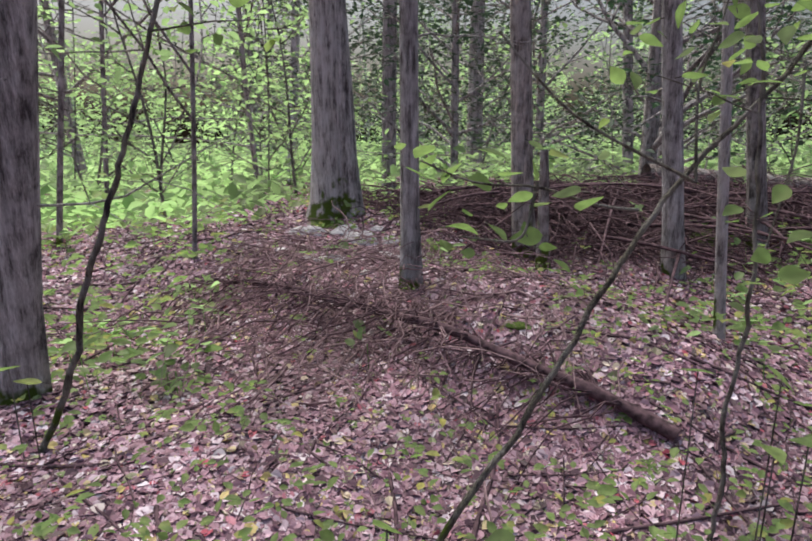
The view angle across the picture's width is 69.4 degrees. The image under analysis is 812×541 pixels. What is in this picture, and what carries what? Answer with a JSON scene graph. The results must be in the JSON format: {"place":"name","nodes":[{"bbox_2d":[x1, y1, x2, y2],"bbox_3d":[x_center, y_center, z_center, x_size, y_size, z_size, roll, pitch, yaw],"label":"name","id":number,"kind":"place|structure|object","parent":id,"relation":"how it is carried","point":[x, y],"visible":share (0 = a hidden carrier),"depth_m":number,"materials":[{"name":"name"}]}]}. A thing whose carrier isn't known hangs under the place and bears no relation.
{"place":"outdoors","nodes":[
{"label":"outdoors","id":0,"kind":"place"},
{"bbox_2d":[0,141,811,540],"bbox_3d":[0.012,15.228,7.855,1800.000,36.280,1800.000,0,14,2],"label":"ground","id":1,"kind":"structure","parent":0,"point":[302,315],"depth_m":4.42,"materials":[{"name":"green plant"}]},
{"bbox_2d":[38,41,56,157],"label":"sapling","id":2,"kind":"object","parent":1,"relation":"on","point":[51,86],"visible":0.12,"depth_m":17.81,"materials":[{"name":"green plant"}]},
{"bbox_2d":[38,57,76,153],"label":"sapling","id":3,"kind":"object","parent":1,"relation":"on","point":[41,128],"visible":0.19,"depth_m":16.91,"materials":[{"name":"green plant"}]},
{"bbox_2d":[38,68,76,143],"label":"sapling","id":4,"kind":"object","parent":1,"relation":"on","point":[45,70],"visible":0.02,"depth_m":11.69,"materials":[{"name":"green plant"}]},
{"bbox_2d":[39,94,86,159],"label":"sapling","id":5,"kind":"object","parent":1,"relation":"on","point":[66,126],"visible":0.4,"depth_m":6.33,"materials":[{"name":"green plant"}]},
{"bbox_2d":[39,54,89,143],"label":"sapling","id":6,"kind":"object","parent":1,"relation":"on","point":[48,119],"visible":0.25,"depth_m":18.46,"materials":[{"name":"green plant"}]},
{"bbox_2d":[43,39,111,158],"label":"sapling","id":7,"kind":"object","parent":1,"relation":"on","point":[82,57],"visible":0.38,"depth_m":19.33,"materials":[{"name":"green plant"}]},
{"bbox_2d":[38,51,121,158],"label":"sapling","id":8,"kind":"object","parent":1,"relation":"on","point":[80,116],"visible":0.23,"depth_m":12.26,"materials":[{"name":"green plant"}]},
{"bbox_2d":[38,0,125,248],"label":"tree","id":9,"kind":"object","parent":1,"relation":"on","point":[60,113],"visible":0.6,"depth_m":5.53,"materials":[{"name":"grey plant"}]},
{"bbox_2d":[51,79,115,169],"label":"sapling","id":10,"kind":"object","parent":1,"relation":"on","point":[72,102],"visible":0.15,"depth_m":15.98,"materials":[{"name":"green plant"}]},
{"bbox_2d":[38,8,129,191],"bbox_3d":[-6.122,-3.523,9.027,2.611,5.435,2.941,0,14,2],"label":"sapling","id":11,"kind":"object","parent":1,"relation":"on","point":[55,119],"visible":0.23,"depth_m":9.53,"materials":[{"name":"green plant"}]},
{"bbox_2d":[37,0,144,192],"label":"sapling","id":12,"kind":"object","parent":1,"relation":"on","point":[51,90],"visible":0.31,"depth_m":8.35,"materials":[{"name":"green plant"}]},
{"bbox_2d":[37,0,161,187],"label":"tree","id":13,"kind":"object","parent":1,"relation":"on","point":[80,160],"visible":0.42,"depth_m":11.21,"materials":[{"name":"grey plant"}]},
{"bbox_2d":[64,39,154,191],"bbox_3d":[-4.215,-1.966,8.383,1.291,2.665,1.232,14,19,43],"label":"sapling","id":14,"kind":"object","parent":1,"relation":"on","point":[98,171],"visible":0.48,"depth_m":8.27,"materials":[{"name":"green plant"}]},
{"bbox_2d":[64,36,160,178],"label":"sapling","id":15,"kind":"object","parent":1,"relation":"on","point":[93,49],"visible":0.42,"depth_m":12.20,"materials":[{"name":"green plant"}]},
{"bbox_2d":[38,0,196,149],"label":"tree","id":16,"kind":"object","parent":1,"relation":"on","point":[109,13],"visible":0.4,"depth_m":23.89,"materials":[{"name":"green plant"}]},
{"bbox_2d":[39,0,207,143],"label":"tree","id":17,"kind":"object","parent":1,"relation":"on","point":[136,62],"visible":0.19,"depth_m":20.19,"materials":[{"name":"green plant"}]},
{"bbox_2d":[64,34,184,181],"bbox_3d":[-4.549,-2.406,9.752,1.761,2.808,1.672,0,14,2],"label":"sapling","id":18,"kind":"object","parent":1,"relation":"on","point":[131,154],"visible":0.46,"depth_m":9.46,"materials":[{"name":"green plant"}]},
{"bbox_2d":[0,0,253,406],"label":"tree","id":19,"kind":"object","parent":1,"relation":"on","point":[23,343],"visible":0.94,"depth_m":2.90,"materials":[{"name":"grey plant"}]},
{"bbox_2d":[42,0,221,223],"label":"sapling","id":20,"kind":"object","parent":1,"relation":"on","point":[160,101],"visible":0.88,"depth_m":6.62,"materials":[{"name":"green plant"}]},
{"bbox_2d":[38,0,261,198],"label":"tree","id":21,"kind":"object","parent":1,"relation":"on","point":[245,81],"visible":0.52,"depth_m":8.11,"materials":[{"name":"grey plant"}]},
{"bbox_2d":[128,71,172,150],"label":"sapling","id":22,"kind":"object","parent":1,"relation":"on","point":[145,122],"visible":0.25,"depth_m":21.39,"materials":[{"name":"green plant"}]},
{"bbox_2d":[66,0,244,212],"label":"sapling","id":23,"kind":"object","parent":1,"relation":"on","point":[153,172],"visible":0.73,"depth_m":6.93,"materials":[{"name":"green plant"}]},
{"bbox_2d":[38,0,279,260],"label":"tree","id":24,"kind":"object","parent":1,"relation":"on","point":[192,69],"visible":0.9,"depth_m":4.56,"materials":[{"name":"green plant"}]},
{"bbox_2d":[39,0,279,452],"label":"leaning sapling","id":25,"kind":"object","parent":1,"relation":"on","point":[184,27],"visible":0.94,"depth_m":2.56,"materials":[{"name":"brown plant"}]},
{"bbox_2d":[74,21,247,179],"bbox_3d":[-3.532,-2.196,8.727,2.191,2.689,1.612,0,14,2],"label":"sapling","id":26,"kind":"object","parent":1,"relation":"on","point":[159,110],"visible":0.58,"depth_m":8.73,"materials":[{"name":"green plant"}]},
{"bbox_2d":[135,71,189,152],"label":"sapling","id":27,"kind":"object","parent":1,"relation":"on","point":[156,109],"visible":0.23,"depth_m":20.20,"materials":[{"name":"green plant"}]},
{"bbox_2d":[112,0,215,156],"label":"sapling","id":28,"kind":"object","parent":1,"relation":"on","point":[177,58],"visible":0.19,"depth_m":16.11,"materials":[{"name":"green plant"}]},
{"bbox_2d":[146,121,182,162],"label":"sapling","id":29,"kind":"object","parent":1,"relation":"on","point":[159,125],"visible":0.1,"depth_m":18.87,"materials":[{"name":"green plant"}]},
{"bbox_2d":[38,0,310,192],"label":"tree","id":30,"kind":"object","parent":1,"relation":"on","point":[102,14],"visible":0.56,"depth_m":7.39,"materials":[{"name":"green plant"}]},
{"bbox_2d":[172,67,221,155],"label":"sapling","id":31,"kind":"object","parent":1,"relation":"on","point":[183,75],"visible":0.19,"depth_m":18.38,"materials":[{"name":"green plant"}]},
{"bbox_2d":[178,0,270,158],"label":"sapling","id":32,"kind":"object","parent":1,"relation":"on","point":[188,57],"visible":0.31,"depth_m":10.95,"materials":[{"name":"green plant"}]},
{"bbox_2d":[178,4,270,170],"bbox_3d":[-3.446,-3.394,11.390,1.912,3.716,2.020,-4,15,-16],"label":"sapling","id":33,"kind":"object","parent":1,"relation":"on","point":[218,82],"visible":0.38,"depth_m":11.37,"materials":[{"name":"green plant"}]},
{"bbox_2d":[196,71,262,171],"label":"sapling","id":34,"kind":"object","parent":1,"relation":"on","point":[231,124],"visible":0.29,"depth_m":12.26,"materials":[{"name":"green plant"}]},
{"bbox_2d":[172,0,289,180],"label":"sapling","id":35,"kind":"object","parent":1,"relation":"on","point":[238,69],"visible":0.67,"depth_m":8.56,"materials":[{"name":"green plant"}]},
{"bbox_2d":[181,0,308,197],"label":"sapling","id":36,"kind":"object","parent":1,"relation":"on","point":[274,129],"visible":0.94,"depth_m":7.08,"materials":[{"name":"green plant"}]},
{"bbox_2d":[225,98,264,159],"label":"sapling","id":37,"kind":"object","parent":1,"relation":"on","point":[233,115],"visible":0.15,"depth_m":14.97,"materials":[{"name":"green plant"}]},
{"bbox_2d":[200,0,304,175],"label":"sapling","id":38,"kind":"object","parent":1,"relation":"on","point":[245,45],"visible":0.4,"depth_m":11.02,"materials":[{"name":"green plant"}]},
{"bbox_2d":[130,0,379,174],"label":"tree","id":39,"kind":"object","parent":1,"relation":"on","point":[253,110],"visible":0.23,"depth_m":13.26,"materials":[{"name":"green plant"}]},
{"bbox_2d":[204,14,311,193],"bbox_3d":[-1.858,-2.365,8.753,1.845,2.767,1.540,9,17,32],"label":"sapling","id":40,"kind":"object","parent":1,"relation":"on","point":[255,75],"visible":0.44,"depth_m":8.60,"materials":[{"name":"green plant"}]},
{"bbox_2d":[243,88,304,177],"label":"sapling","id":41,"kind":"object","parent":1,"relation":"on","point":[272,124],"visible":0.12,"depth_m":12.08,"materials":[{"name":"green plant"}]},
{"bbox_2d":[272,61,309,145],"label":"sapling","id":42,"kind":"object","parent":1,"relation":"on","point":[285,89],"visible":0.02,"depth_m":15.99,"materials":[{"name":"green plant"}]},
{"bbox_2d":[196,0,387,195],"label":"sapling","id":43,"kind":"object","parent":1,"relation":"on","point":[307,60],"visible":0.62,"depth_m":7.88,"materials":[{"name":"green plant"}]},
{"bbox_2d":[286,0,300,185],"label":"tree","id":44,"kind":"object","parent":1,"relation":"on","point":[295,41],"visible":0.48,"depth_m":10.72,"materials":[{"name":"grey plant"}]},
{"bbox_2d":[216,0,373,174],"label":"sapling","id":45,"kind":"object","parent":1,"relation":"on","point":[220,107],"visible":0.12,"depth_m":11.52,"materials":[{"name":"green plant"}]},
{"bbox_2d":[157,0,461,159],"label":"tree","id":46,"kind":"object","parent":1,"relation":"on","point":[366,41],"visible":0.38,"depth_m":10.17,"materials":[{"name":"green plant"}]},
{"bbox_2d":[201,0,427,179],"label":"tree","id":47,"kind":"object","parent":1,"relation":"on","point":[270,11],"visible":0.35,"depth_m":11.57,"materials":[{"name":"green plant"}]},
{"bbox_2d":[305,0,342,226],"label":"twin tree","id":48,"kind":"object","parent":1,"relation":"on","point":[325,185],"visible":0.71,"depth_m":5.47,"materials":[{"name":"grey plant"}]},
{"bbox_2d":[260,27,388,147],"bbox_3d":[-1.239,-2.813,8.617,2.089,3.717,2.800,0,14,2],"label":"sapling","id":49,"kind":"object","parent":1,"relation":"on","point":[307,117],"visible":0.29,"depth_m":8.48,"materials":[{"name":"green plant"}]},
{"bbox_2d":[336,0,365,218],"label":"twin tree","id":50,"kind":"object","parent":1,"relation":"on","point":[350,183],"visible":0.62,"depth_m":5.53,"materials":[{"name":"grey plant"}]},
{"bbox_2d":[346,1,399,149],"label":"tree","id":51,"kind":"object","parent":1,"relation":"on","point":[365,71],"visible":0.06,"depth_m":37.49,"materials":[{"name":"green plant"}]},
{"bbox_2d":[45,200,711,538],"bbox_3d":[-0.441,0.219,3.809,3.691,1.075,4.252,-9,16,-31],"label":"fallen branch","id":52,"kind":"object","parent":1,"relation":"on","point":[652,421],"visible":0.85,"depth_m":3.48,"materials":[{"name":"brown wood"}]},
{"bbox_2d":[361,65,422,142],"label":"sapling","id":53,"kind":"object","parent":1,"relation":"on","point":[398,103],"visible":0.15,"depth_m":12.65,"materials":[{"name":"green plant"}]},
{"bbox_2d":[355,0,452,192],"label":"tree","id":54,"kind":"object","parent":1,"relation":"on","point":[389,91],"visible":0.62,"depth_m":8.81,"materials":[{"name":"grey plant"}]},
{"bbox_2d":[0,174,811,540],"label":"seedlings","id":55,"kind":"object","parent":1,"relation":"on","point":[606,492],"visible":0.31,"depth_m":2.89,"materials":[{"name":"green plant"}]},
{"bbox_2d":[0,192,811,540],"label":"ground sticks","id":56,"kind":"object","parent":1,"relation":"on","point":[390,482],"visible":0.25,"depth_m":2.89,"materials":[{"name":"brown wood"}]},
{"bbox_2d":[374,14,451,141],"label":"sapling","id":57,"kind":"object","parent":1,"relation":"on","point":[428,26],"visible":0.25,"depth_m":15.80,"materials":[{"name":"green plant"}]},
{"bbox_2d":[366,16,463,151],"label":"sapling","id":58,"kind":"object","parent":1,"relation":"on","point":[419,70],"visible":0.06,"depth_m":14.29,"materials":[{"name":"green plant"}]},
{"bbox_2d":[366,1,465,144],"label":"tree","id":59,"kind":"object","parent":1,"relation":"on","point":[422,59],"visible":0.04,"depth_m":34.28,"materials":[{"name":"green plant"}]},
{"bbox_2d":[40,126,811,235],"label":"herb layer","id":60,"kind":"object","parent":1,"relation":"on","point":[180,201],"visible":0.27,"depth_m":8.29,"materials":[{"name":"green plant"}]},
{"bbox_2d":[40,127,811,393],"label":"ground plants","id":61,"kind":"object","parent":1,"relation":"on","point":[104,357],"visible":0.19,"depth_m":4.38,"materials":[{"name":"green plant"}]},
{"bbox_2d":[357,0,497,138],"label":"tree","id":62,"kind":"object","parent":1,"relation":"on","point":[421,69],"visible":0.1,"depth_m":24.73,"materials":[{"name":"green plant"}]},
{"bbox_2d":[298,0,574,185],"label":"conifer","id":63,"kind":"object","parent":1,"relation":"on","point":[454,132],"visible":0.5,"depth_m":8.93,"materials":[{"name":"green plant"}]},
{"bbox_2d":[352,1,532,109],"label":"tree","id":64,"kind":"object","parent":1,"relation":"on","point":[426,45],"visible":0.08,"depth_m":28.95,"materials":[{"name":"green plant"}]},
{"bbox_2d":[437,0,488,177],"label":"tree","id":65,"kind":"object","parent":1,"relation":"on","point":[477,26],"visible":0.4,"depth_m":9.88,"materials":[{"name":"grey plant"}]},
{"bbox_2d":[431,4,500,133],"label":"sapling","id":66,"kind":"object","parent":1,"relation":"on","point":[459,90],"visible":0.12,"depth_m":16.68,"materials":[{"name":"green plant"}]},
{"bbox_2d":[398,0,534,291],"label":"tree","id":67,"kind":"object","parent":1,"relation":"on","point":[409,36],"visible":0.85,"depth_m":3.64,"materials":[{"name":"grey plant"}]},
{"bbox_2d":[425,34,510,142],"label":"sapling","id":68,"kind":"object","parent":1,"relation":"on","point":[466,102],"visible":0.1,"depth_m":15.74,"materials":[{"name":"green plant"}]},
{"bbox_2d":[353,0,616,153],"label":"tree","id":69,"kind":"object","parent":1,"relation":"on","point":[490,68],"visible":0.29,"depth_m":12.09,"materials":[{"name":"green plant"}]},
{"bbox_2d":[483,67,510,136],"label":"sapling","id":70,"kind":"object","parent":1,"relation":"on","point":[495,109],"visible":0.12,"depth_m":14.53,"materials":[{"name":"green plant"}]},
{"bbox_2d":[428,0,588,171],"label":"sapling","id":71,"kind":"object","parent":1,"relation":"on","point":[565,25],"visible":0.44,"depth_m":9.58,"materials":[{"name":"green plant"}]},
{"bbox_2d":[437,2,582,138],"bbox_3d":[4.363,-11.725,25.913,6.720,14.723,8.325,9,17,32],"label":"tree","id":72,"kind":"object","parent":1,"relation":"on","point":[502,27],"visible":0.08,"depth_m":26.67,"materials":[{"name":"green plant"}]},
{"bbox_2d":[468,54,555,150],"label":"sapling","id":73,"kind":"object","parent":1,"relation":"on","point":[490,99],"visible":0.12,"depth_m":13.69,"materials":[{"name":"green plant"}]},
{"bbox_2d":[466,23,562,151],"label":"sapling","id":74,"kind":"object","parent":1,"relation":"on","point":[509,87],"visible":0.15,"depth_m":14.13,"materials":[{"name":"green plant"}]},
{"bbox_2d":[233,220,811,400],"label":"rock","id":75,"kind":"object","parent":1,"relation":"on","point":[520,325],"visible":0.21,"depth_m":5.20,"materials":[{"name":"grey stone"}]},
{"bbox_2d":[266,152,811,323],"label":"brush pile","id":76,"kind":"object","parent":1,"relation":"on","point":[478,203],"visible":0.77,"depth_m":5.56,"materials":[{"name":"brown wood"}]},
{"bbox_2d":[535,149,550,270],"bbox_3d":[1.159,-0.408,4.827,0.157,1.157,0.157,13,19,43],"label":"stump","id":77,"kind":"object","parent":1,"relation":"on","point":[543,220],"visible":0.56,"depth_m":4.77,"materials":[{"name":"grey wood"}]},
{"bbox_2d":[533,67,576,140],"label":"sapling","id":78,"kind":"object","parent":1,"relation":"on","point":[566,87],"visible":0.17,"depth_m":27.35,"materials":[{"name":"green plant"}]},
{"bbox_2d":[533,63,578,144],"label":"sapling","id":79,"kind":"object","parent":1,"relation":"on","point":[552,86],"visible":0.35,"depth_m":20.87,"materials":[{"name":"green plant"}]},
{"bbox_2d":[371,0,742,179],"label":"conifer","id":80,"kind":"object","parent":1,"relation":"on","point":[542,63],"visible":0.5,"depth_m":9.81,"materials":[{"name":"green plant"}]},
{"bbox_2d":[485,0,632,174],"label":"tree","id":81,"kind":"object","parent":1,"relation":"on","point":[629,102],"visible":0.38,"depth_m":9.32,"materials":[{"name":"grey plant"}]},
{"bbox_2d":[432,0,697,147],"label":"tree","id":82,"kind":"object","parent":1,"relation":"on","point":[580,27],"visible":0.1,"depth_m":25.72,"materials":[{"name":"green plant"}]},
{"bbox_2d":[534,45,603,148],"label":"sapling","id":83,"kind":"object","parent":1,"relation":"on","point":[562,79],"visible":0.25,"depth_m":23.89,"materials":[{"name":"green plant"}]},
{"bbox_2d":[510,0,660,258],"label":"tree","id":84,"kind":"object","parent":1,"relation":"on","point":[521,21],"visible":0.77,"depth_m":4.92,"materials":[{"name":"grey plant"}]},
{"bbox_2d":[576,31,643,155],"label":"sapling","id":85,"kind":"object","parent":1,"relation":"on","point":[604,34],"visible":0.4,"depth_m":14.84,"materials":[{"name":"green plant"}]},
{"bbox_2d":[580,1,652,174],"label":"sapling","id":86,"kind":"object","parent":1,"relation":"on","point":[636,47],"visible":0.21,"depth_m":11.76,"materials":[{"name":"green plant"}]},
{"bbox_2d":[436,1,811,540],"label":"leaning sapling","id":87,"kind":"object","parent":1,"relation":"on","point":[493,462],"visible":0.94,"depth_m":2.17,"materials":[{"name":"brown plant"}]},
{"bbox_2d":[579,0,689,146],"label":"tree","id":88,"kind":"object","parent":1,"relation":"on","point":[620,66],"visible":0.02,"depth_m":38.75,"materials":[{"name":"green plant"}]},
{"bbox_2d":[477,0,811,176],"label":"conifer","id":89,"kind":"object","parent":1,"relation":"on","point":[704,127],"visible":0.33,"depth_m":8.59,"materials":[{"name":"green plant"}]},
{"bbox_2d":[545,0,743,145],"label":"tree","id":90,"kind":"object","parent":1,"relation":"on","point":[639,13],"visible":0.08,"depth_m":26.55,"materials":[{"name":"green plant"}]},
{"bbox_2d":[608,0,704,127],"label":"sapling","id":91,"kind":"object","parent":1,"relation":"on","point":[647,58],"visible":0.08,"depth_m":14.16,"materials":[{"name":"green plant"}]},
{"bbox_2d":[577,0,766,137],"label":"tree","id":92,"kind":"object","parent":1,"relation":"on","point":[637,14],"visible":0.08,"depth_m":23.81,"materials":[{"name":"green plant"}]},
{"bbox_2d":[535,0,811,181],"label":"tree","id":93,"kind":"object","parent":1,"relation":"on","point":[651,140],"visible":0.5,"depth_m":7.80,"materials":[{"name":"green plant"}]},
{"bbox_2d":[584,0,811,161],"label":"tree","id":94,"kind":"object","parent":1,"relation":"on","point":[796,92],"visible":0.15,"depth_m":11.02,"materials":[{"name":"green plant"}]},
{"bbox_2d":[683,77,712,166],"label":"sapling","id":95,"kind":"object","parent":1,"relation":"on","point":[703,103],"visible":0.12,"depth_m":11.71,"materials":[{"name":"green plant"}]},
{"bbox_2d":[639,0,769,251],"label":"tree","id":96,"kind":"object","parent":1,"relation":"on","point":[752,93],"visible":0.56,"depth_m":5.23,"materials":[{"name":"grey plant"}]},
{"bbox_2d":[712,0,734,338],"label":"tree","id":97,"kind":"object","parent":1,"relation":"on","point":[720,281],"visible":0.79,"depth_m":3.50,"materials":[{"name":"grey plant"}]},
{"bbox_2d":[637,0,811,540],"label":"sapling","id":98,"kind":"object","parent":1,"relation":"on","point":[784,34],"visible":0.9,"depth_m":2.12,"materials":[{"name":"brown plant"}]},
{"bbox_2d":[640,164,811,187],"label":"fallen log","id":99,"kind":"object","parent":1,"relation":"on","point":[653,168],"visible":0.19,"depth_m":7.42,"materials":[{"name":"grey wood"}]},
{"bbox_2d":[660,0,811,280],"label":"tree","id":100,"kind":"object","parent":1,"relation":"on","point":[673,234],"visible":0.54,"depth_m":4.59,"materials":[{"name":"grey plant"}]},
{"bbox_2d":[701,65,788,152],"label":"sapling","id":101,"kind":"object","parent":1,"relation":"on","point":[741,108],"visible":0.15,"depth_m":11.55,"materials":[{"name":"green plant"}]},
{"bbox_2d":[684,0,805,142],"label":"tree","id":102,"kind":"object","parent":1,"relation":"on","point":[770,62],"visible":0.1,"depth_m":34.12,"materials":[{"name":"green plant"}]},
{"bbox_2d":[702,3,811,139],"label":"tree","id":103,"kind":"object","parent":1,"relation":"on","point":[810,21],"visible":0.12,"depth_m":12.35,"materials":[{"name":"green plant"}]},
{"bbox_2d":[744,93,793,137],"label":"sapling","id":104,"kind":"object","parent":1,"relation":"on","point":[776,119],"visible":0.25,"depth_m":24.68,"materials":[{"name":"green plant"}]},
{"bbox_2d":[732,36,811,182],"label":"sapling","id":105,"kind":"object","parent":1,"relation":"on","point":[779,122],"visible":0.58,"depth_m":7.32,"materials":[{"name":"green plant"}]},
{"bbox_2d":[776,1,811,124],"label":"tree","id":106,"kind":"object","parent":1,"relation":"on","point":[800,89],"visible":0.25,"depth_m":18.75,"materials":[{"name":"green plant"}]},
{"bbox_2d":[0,0,811,540],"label":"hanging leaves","id":107,"kind":"object","parent":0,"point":[786,274],"visible":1,"depth_m":1.88,"materials":[{"name":"green plant"}]},
{"bbox_2d":[37,0,811,144],"label":"sky","id":108,"kind":"structure","parent":0,"point":[87,23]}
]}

